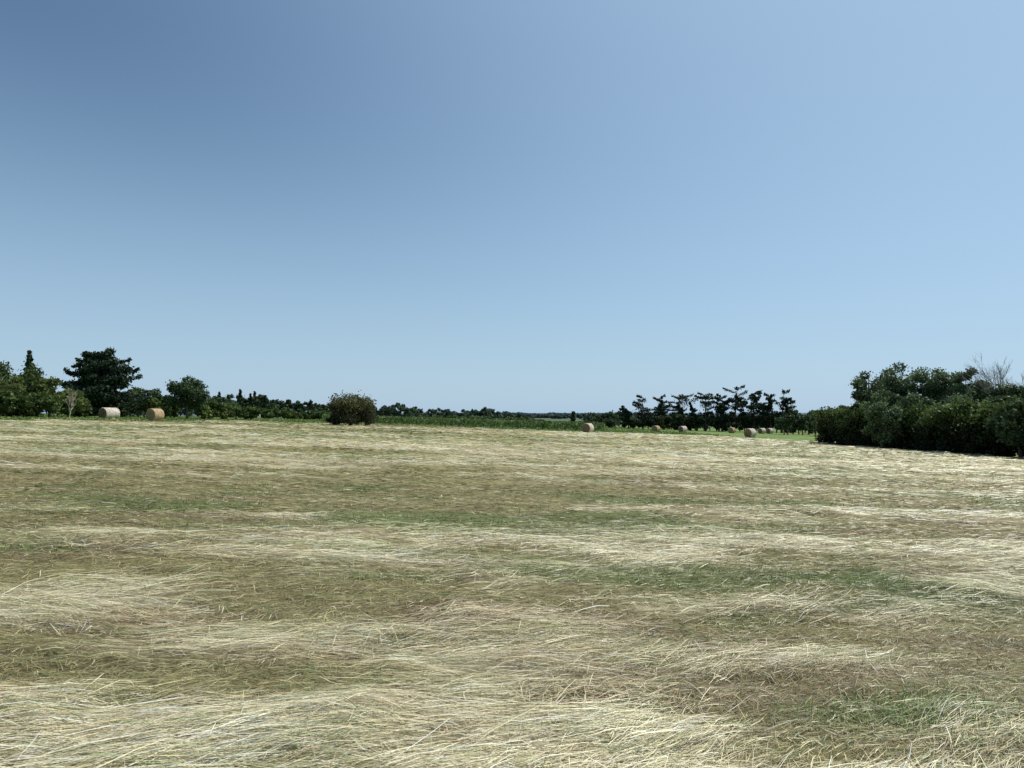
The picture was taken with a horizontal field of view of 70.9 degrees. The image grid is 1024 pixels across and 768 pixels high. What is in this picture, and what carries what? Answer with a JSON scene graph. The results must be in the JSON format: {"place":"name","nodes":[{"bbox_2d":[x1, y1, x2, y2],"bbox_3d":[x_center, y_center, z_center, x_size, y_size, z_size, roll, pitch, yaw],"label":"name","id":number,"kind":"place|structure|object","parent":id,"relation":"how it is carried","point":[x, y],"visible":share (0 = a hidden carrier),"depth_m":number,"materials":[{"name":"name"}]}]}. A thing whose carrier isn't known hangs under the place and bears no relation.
{"place":"outdoors","nodes":[
{"label":"outdoors","id":0,"kind":"place"},
{"bbox_2d":[0,413,1023,767],"bbox_3d":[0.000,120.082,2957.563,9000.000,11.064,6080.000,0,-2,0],"label":"hay field ground","id":1,"kind":"structure","parent":0,"point":[824,685],"depth_m":6.97,"materials":[{"name":"beige plant"}]},
{"bbox_2d":[0,388,23,416],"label":"shrub","id":2,"kind":"object","parent":1,"relation":"on","point":[9,399],"visible":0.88,"depth_m":71.38,"materials":[{"name":"green plant"}]},
{"bbox_2d":[0,376,23,394],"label":"broadleaf tree","id":3,"kind":"object","parent":1,"relation":"on","point":[15,385],"visible":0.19,"depth_m":75.44,"materials":[{"name":"green plant"}]},
{"bbox_2d":[0,360,26,393],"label":"broadleaf tree","id":4,"kind":"object","parent":1,"relation":"on","point":[5,374],"visible":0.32,"depth_m":82.66,"materials":[{"name":"green plant"}]},
{"bbox_2d":[22,350,36,371],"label":"fir tree","id":5,"kind":"object","parent":1,"relation":"on","point":[29,358],"visible":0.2,"depth_m":100.02,"materials":[{"name":"green plant"}]},
{"bbox_2d":[12,363,54,395],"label":"broadleaf tree","id":6,"kind":"object","parent":1,"relation":"on","point":[28,375],"visible":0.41,"depth_m":88.99,"materials":[{"name":"green plant"}]},
{"bbox_2d":[6,389,65,417],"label":"shrub","id":7,"kind":"object","parent":1,"relation":"on","point":[37,404],"visible":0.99,"depth_m":73.20,"materials":[{"name":"green plant"}]},
{"bbox_2d":[26,376,73,416],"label":"broadleaf tree","id":8,"kind":"object","parent":1,"relation":"on","point":[41,385],"visible":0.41,"depth_m":79.59,"materials":[{"name":"green plant"}]},
{"bbox_2d":[63,386,77,417],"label":"bare tree","id":9,"kind":"object","parent":1,"relation":"on","point":[71,402],"visible":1,"depth_m":72.98,"materials":[{"name":"grey plant"}]},
{"bbox_2d":[56,388,87,416],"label":"broadleaf tree","id":10,"kind":"object","parent":1,"relation":"on","point":[80,401],"visible":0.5,"depth_m":81.40,"materials":[{"name":"green plant"}]},
{"bbox_2d":[70,400,92,416],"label":"shrub","id":11,"kind":"object","parent":1,"relation":"on","point":[84,410],"visible":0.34,"depth_m":83.50,"materials":[{"name":"green plant"}]},
{"bbox_2d":[59,347,154,416],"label":"cedar tree","id":12,"kind":"object","parent":1,"relation":"on","point":[104,376],"visible":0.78,"depth_m":103.15,"materials":[{"name":"green plant"}]},
{"bbox_2d":[98,407,120,418],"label":"round hay bale","id":13,"kind":"object","parent":1,"relation":"on","point":[103,412],"visible":0.86,"depth_m":87.26,"materials":[{"name":"plastic"}]},
{"bbox_2d":[127,386,148,415],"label":"shrub","id":14,"kind":"object","parent":1,"relation":"on","point":[135,390],"visible":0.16,"depth_m":129.24,"materials":[{"name":"green plant"}]},
{"bbox_2d":[135,396,160,416],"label":"shrub","id":15,"kind":"object","parent":1,"relation":"on","point":[153,403],"visible":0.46,"depth_m":111.13,"materials":[{"name":"green plant"}]},
{"bbox_2d":[145,408,164,420],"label":"round hay bale","id":16,"kind":"object","parent":1,"relation":"on","point":[155,414],"visible":0.97,"depth_m":83.41,"materials":[{"name":"plant"}]},
{"bbox_2d":[147,388,162,406],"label":"shrub","id":17,"kind":"object","parent":1,"relation":"on","point":[157,394],"visible":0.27,"depth_m":131.09,"materials":[{"name":"green plant"}]},
{"bbox_2d":[156,405,171,417],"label":"shrub","id":18,"kind":"object","parent":1,"relation":"on","point":[167,409],"visible":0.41,"depth_m":104.21,"materials":[{"name":"green plant"}]},
{"bbox_2d":[159,394,181,417],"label":"shrub","id":19,"kind":"object","parent":1,"relation":"on","point":[174,412],"visible":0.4,"depth_m":113.76,"materials":[{"name":"green plant"}]},
{"bbox_2d":[161,374,209,418],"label":"broadleaf tree","id":20,"kind":"object","parent":1,"relation":"on","point":[188,394],"visible":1,"depth_m":103.26,"materials":[{"name":"green plant"}]},
{"bbox_2d":[193,405,213,418],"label":"shrub","id":21,"kind":"object","parent":1,"relation":"on","point":[203,414],"visible":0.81,"depth_m":107.29,"materials":[{"name":"green plant"}]},
{"bbox_2d":[201,398,224,418],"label":"shrub","id":22,"kind":"object","parent":1,"relation":"on","point":[214,406],"visible":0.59,"depth_m":117.36,"materials":[{"name":"green plant"}]},
{"bbox_2d":[218,402,235,418],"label":"shrub","id":23,"kind":"object","parent":1,"relation":"on","point":[226,412],"visible":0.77,"depth_m":119.83,"materials":[{"name":"green plant"}]},
{"bbox_2d":[228,404,247,418],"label":"shrub","id":24,"kind":"object","parent":1,"relation":"on","point":[238,411],"visible":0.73,"depth_m":124.46,"materials":[{"name":"green plant"}]},
{"bbox_2d":[235,389,246,407],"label":"fir tree","id":25,"kind":"object","parent":1,"relation":"on","point":[240,402],"visible":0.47,"depth_m":211.72,"materials":[{"name":"green plant"}]},
{"bbox_2d":[247,393,252,405],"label":"fir tree","id":26,"kind":"object","parent":1,"relation":"on","point":[249,398],"visible":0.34,"depth_m":211.74,"materials":[{"name":"green plant"}]},
{"bbox_2d":[242,406,260,419],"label":"shrub","id":27,"kind":"object","parent":1,"relation":"on","point":[253,412],"visible":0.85,"depth_m":129.29,"materials":[{"name":"green plant"}]},
{"bbox_2d":[248,391,257,406],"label":"fir tree","id":28,"kind":"object","parent":1,"relation":"on","point":[254,393],"visible":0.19,"depth_m":211.40,"materials":[{"name":"green plant"}]},
{"bbox_2d":[261,395,271,408],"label":"fir tree","id":29,"kind":"object","parent":1,"relation":"on","point":[265,403],"visible":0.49,"depth_m":211.63,"materials":[{"name":"green plant"}]},
{"bbox_2d":[325,414,341,424],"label":"shrub","id":30,"kind":"object","parent":1,"relation":"on","point":[328,420],"visible":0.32,"depth_m":97.10,"materials":[{"name":"green plant"}]},
{"bbox_2d":[328,402,339,424],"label":"shrub","id":31,"kind":"object","parent":1,"relation":"on","point":[329,407],"visible":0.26,"depth_m":95.71,"materials":[{"name":"green plant"}]},
{"bbox_2d":[331,411,360,425],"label":"shrub","id":32,"kind":"object","parent":1,"relation":"on","point":[354,419],"visible":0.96,"depth_m":94.92,"materials":[{"name":"green plant"}]},
{"bbox_2d":[325,390,376,425],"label":"round bush","id":33,"kind":"object","parent":1,"relation":"on","point":[353,404],"visible":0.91,"depth_m":95.75,"materials":[{"name":"green plant"}]},
{"bbox_2d":[0,414,729,435],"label":"meadow grass","id":34,"kind":"structure","parent":1,"relation":"on","point":[182,418],"depth_m":117.24,"materials":[{"name":"green plant"}]},
{"bbox_2d":[359,410,377,425],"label":"shrub","id":35,"kind":"object","parent":1,"relation":"on","point":[368,418],"visible":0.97,"depth_m":96.76,"materials":[{"name":"green plant"}]},
{"bbox_2d":[46,394,823,434],"bbox_3d":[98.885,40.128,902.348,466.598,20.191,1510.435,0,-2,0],"label":"distant treeline","id":36,"kind":"object","parent":1,"relation":"on","point":[288,409],"visible":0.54,"depth_m":206.66,"materials":[{"name":"green plant"}]},
{"bbox_2d":[322,414,605,430],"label":"vineyard","id":37,"kind":"object","parent":1,"relation":"on","point":[395,420],"visible":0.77,"depth_m":132.55,"materials":[{"name":"green plant"}]},
{"bbox_2d":[0,419,1023,767],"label":"cut hay","id":38,"kind":"object","parent":1,"relation":"on","point":[128,733],"visible":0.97,"depth_m":6.33,"materials":[{"name":"plant"}]},
{"bbox_2d":[570,411,575,420],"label":"poplar tree","id":39,"kind":"object","parent":1,"relation":"on","point":[572,417],"visible":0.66,"depth_m":229.36,"materials":[{"name":"green plant"}]},
{"bbox_2d":[581,423,593,431],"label":"round hay bale","id":40,"kind":"object","parent":1,"relation":"on","point":[587,427],"visible":0.93,"depth_m":107.29,"materials":[{"name":"plant"}]},
{"bbox_2d":[619,405,635,428],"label":"cedar tree","id":41,"kind":"object","parent":1,"relation":"on","point":[626,413],"visible":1,"depth_m":204.38,"materials":[{"name":"green plant"}]},
{"bbox_2d":[632,395,655,428],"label":"cedar tree","id":42,"kind":"object","parent":1,"relation":"on","point":[639,405],"visible":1,"depth_m":205.30,"materials":[{"name":"green plant"}]},
{"bbox_2d":[652,425,659,431],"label":"round hay bale","id":43,"kind":"object","parent":1,"relation":"on","point":[656,428],"visible":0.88,"depth_m":147.25,"materials":[{"name":"plant"}]},
{"bbox_2d":[648,403,666,425],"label":"cedar tree","id":44,"kind":"object","parent":1,"relation":"on","point":[659,414],"visible":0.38,"depth_m":204.35,"materials":[{"name":"green plant"}]},
{"bbox_2d":[653,394,674,429],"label":"cedar tree","id":45,"kind":"object","parent":1,"relation":"on","point":[663,409],"visible":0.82,"depth_m":203.21,"materials":[{"name":"green plant"}]},
{"bbox_2d":[676,402,687,423],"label":"cedar tree","id":46,"kind":"object","parent":1,"relation":"on","point":[680,407],"visible":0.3,"depth_m":204.63,"materials":[{"name":"green plant"}]},
{"bbox_2d":[678,426,686,431],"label":"round hay bale","id":47,"kind":"object","parent":1,"relation":"on","point":[682,428],"visible":0.91,"depth_m":151.30,"materials":[{"name":"plant"}]},
{"bbox_2d":[667,393,698,417],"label":"cedar tree","id":48,"kind":"object","parent":1,"relation":"on","point":[681,402],"visible":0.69,"depth_m":203.20,"materials":[{"name":"green plant"}]},
{"bbox_2d":[688,402,702,430],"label":"cedar tree","id":49,"kind":"object","parent":1,"relation":"on","point":[695,420],"visible":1,"depth_m":189.30,"materials":[{"name":"green plant"}]},
{"bbox_2d":[687,392,727,430],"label":"cedar tree","id":50,"kind":"object","parent":1,"relation":"on","point":[708,403],"visible":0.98,"depth_m":189.19,"materials":[{"name":"green plant"}]},
{"bbox_2d":[707,393,730,431],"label":"cedar tree","id":51,"kind":"object","parent":1,"relation":"on","point":[719,398],"visible":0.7,"depth_m":189.70,"materials":[{"name":"green plant"}]},
{"bbox_2d":[715,402,728,431],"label":"cedar tree","id":52,"kind":"object","parent":1,"relation":"on","point":[721,406],"visible":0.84,"depth_m":188.93,"materials":[{"name":"green plant"}]},
{"bbox_2d":[711,385,751,428],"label":"cedar tree","id":53,"kind":"object","parent":1,"relation":"on","point":[735,406],"visible":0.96,"depth_m":189.09,"materials":[{"name":"green plant"}]},
{"bbox_2d":[728,427,735,432],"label":"round hay bale","id":54,"kind":"object","parent":1,"relation":"on","point":[731,429],"visible":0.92,"depth_m":164.24,"materials":[{"name":"plant"}]},
{"bbox_2d":[737,397,750,428],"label":"cedar tree","id":55,"kind":"object","parent":1,"relation":"on","point":[745,424],"visible":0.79,"depth_m":189.50,"materials":[{"name":"green plant"}]},
{"bbox_2d":[744,428,756,437],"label":"round hay bale","id":56,"kind":"object","parent":1,"relation":"on","point":[751,432],"visible":0.98,"depth_m":111.37,"materials":[{"name":"plant"}]},
{"bbox_2d":[741,390,768,428],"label":"cedar tree","id":57,"kind":"object","parent":1,"relation":"on","point":[754,403],"visible":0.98,"depth_m":189.00,"materials":[{"name":"green plant"}]},
{"bbox_2d":[758,428,765,433],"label":"round hay bale","id":58,"kind":"object","parent":1,"relation":"on","point":[761,430],"visible":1,"depth_m":169.25,"materials":[{"name":"plant"}]},
{"bbox_2d":[758,403,773,428],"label":"cedar tree","id":59,"kind":"object","parent":1,"relation":"on","point":[767,420],"visible":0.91,"depth_m":189.21,"materials":[{"name":"green plant"}]},
{"bbox_2d":[758,393,777,427],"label":"cedar tree","id":60,"kind":"object","parent":1,"relation":"on","point":[770,400],"visible":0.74,"depth_m":189.55,"materials":[{"name":"green plant"}]},
{"bbox_2d":[766,428,773,433],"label":"round hay bale","id":61,"kind":"object","parent":1,"relation":"on","point":[769,430],"visible":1,"depth_m":171.24,"materials":[{"name":"plant"}]},
{"bbox_2d":[765,389,796,432],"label":"cedar tree","id":62,"kind":"object","parent":1,"relation":"on","point":[782,401],"visible":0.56,"depth_m":189.69,"materials":[{"name":"green plant"}]},
{"bbox_2d":[781,401,795,432],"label":"cedar tree","id":63,"kind":"object","parent":1,"relation":"on","point":[786,406],"visible":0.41,"depth_m":189.50,"materials":[{"name":"green plant"}]},
{"bbox_2d":[815,415,824,433],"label":"broadleaf tree","id":64,"kind":"object","parent":1,"relation":"on","point":[816,427],"visible":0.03,"depth_m":87.75,"materials":[{"name":"green plant"}]},
{"bbox_2d":[847,371,886,445],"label":"broadleaf tree","id":65,"kind":"object","parent":1,"relation":"on","point":[861,392],"visible":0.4,"depth_m":75.50,"materials":[{"name":"green plant"}]},
{"bbox_2d":[858,389,904,447],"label":"broadleaf tree","id":66,"kind":"object","parent":1,"relation":"on","point":[888,396],"visible":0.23,"depth_m":71.51,"materials":[{"name":"green plant"}]},
{"bbox_2d":[860,401,905,447],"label":"broadleaf tree","id":67,"kind":"object","parent":1,"relation":"on","point":[883,426],"visible":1,"depth_m":65.30,"materials":[{"name":"green plant"}]},
{"bbox_2d":[869,362,924,398],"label":"broadleaf tree","id":68,"kind":"object","parent":1,"relation":"on","point":[892,382],"visible":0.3,"depth_m":76.94,"materials":[{"name":"green plant"}]},
{"bbox_2d":[893,390,935,448],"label":"broadleaf tree","id":69,"kind":"object","parent":1,"relation":"on","point":[909,398],"visible":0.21,"depth_m":65.78,"materials":[{"name":"green plant"}]},
{"bbox_2d":[807,394,1023,456],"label":"hedge","id":70,"kind":"object","parent":1,"relation":"on","point":[836,425],"visible":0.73,"depth_m":59.28,"materials":[{"name":"green plant"}]},
{"bbox_2d":[898,366,948,402],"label":"broadleaf tree","id":71,"kind":"object","parent":1,"relation":"on","point":[921,378],"visible":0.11,"depth_m":73.77,"materials":[{"name":"green plant"}]},
{"bbox_2d":[919,367,962,403],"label":"broadleaf tree","id":72,"kind":"object","parent":1,"relation":"on","point":[939,376],"visible":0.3,"depth_m":71.79,"materials":[{"name":"green plant"}]},
{"bbox_2d":[935,393,976,444],"bbox_3d":[37.383,3.394,59.663,4.482,5.372,4.301,-2,-3,43],"label":"broadleaf tree","id":73,"kind":"object","parent":1,"relation":"on","point":[953,397],"visible":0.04,"depth_m":59.67,"materials":[{"name":"green plant"}]},
{"bbox_2d":[941,366,991,403],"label":"broadleaf tree","id":74,"kind":"object","parent":1,"relation":"on","point":[959,386],"visible":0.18,"depth_m":68.16,"materials":[{"name":"green plant"}]},
{"bbox_2d":[942,351,1017,402],"bbox_3d":[42.367,1.673,63.474,5.002,9.355,8.864,0,-2,0],"label":"bare tree","id":75,"kind":"object","parent":1,"relation":"on","point":[982,373],"visible":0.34,"depth_m":64.77,"materials":[{"name":"grey plant"}]},
{"bbox_2d":[964,380,998,402],"bbox_3d":[42.435,2.990,63.905,3.772,6.908,3.463,0,-2,0],"label":"broadleaf tree","id":76,"kind":"object","parent":1,"relation":"on","point":[981,395],"visible":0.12,"depth_m":64.10,"materials":[{"name":"green plant"}]},
{"bbox_2d":[957,362,1023,396],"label":"bare tree","id":77,"kind":"object","parent":1,"relation":"on","point":[1000,378],"visible":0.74,"depth_m":62.59,"materials":[{"name":"grey plant"}]},
{"bbox_2d":[972,395,1008,437],"bbox_3d":[39.502,3.264,57.955,4.355,5.579,4.748,1,-2,-17],"label":"broadleaf tree","id":78,"kind":"object","parent":1,"relation":"on","point":[988,398],"depth_m":58.57,"materials":[{"name":"green plant"}]},
{"bbox_2d":[987,382,1012,404],"bbox_3d":[38.912,2.860,55.910,3.050,6.161,3.160,-1,-3,25],"label":"broadleaf tree","id":79,"kind":"object","parent":1,"relation":"on","point":[995,393],"visible":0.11,"depth_m":56.17,"materials":[{"name":"green plant"}]},
{"bbox_2d":[982,397,1023,457],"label":"broadleaf tree","id":80,"kind":"object","parent":1,"relation":"on","point":[1015,437],"visible":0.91,"depth_m":51.39,"materials":[{"name":"green plant"}]},
{"bbox_2d":[1006,384,1023,402],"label":"broadleaf tree","id":81,"kind":"object","parent":1,"relation":"on","point":[1016,390],"visible":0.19,"depth_m":54.54,"materials":[{"name":"green plant"}]},
{"bbox_2d":[0,0,1023,412],"label":"sky","id":82,"kind":"structure","parent":0,"point":[524,206],"materials":[{"name":"blue"}]}
]}

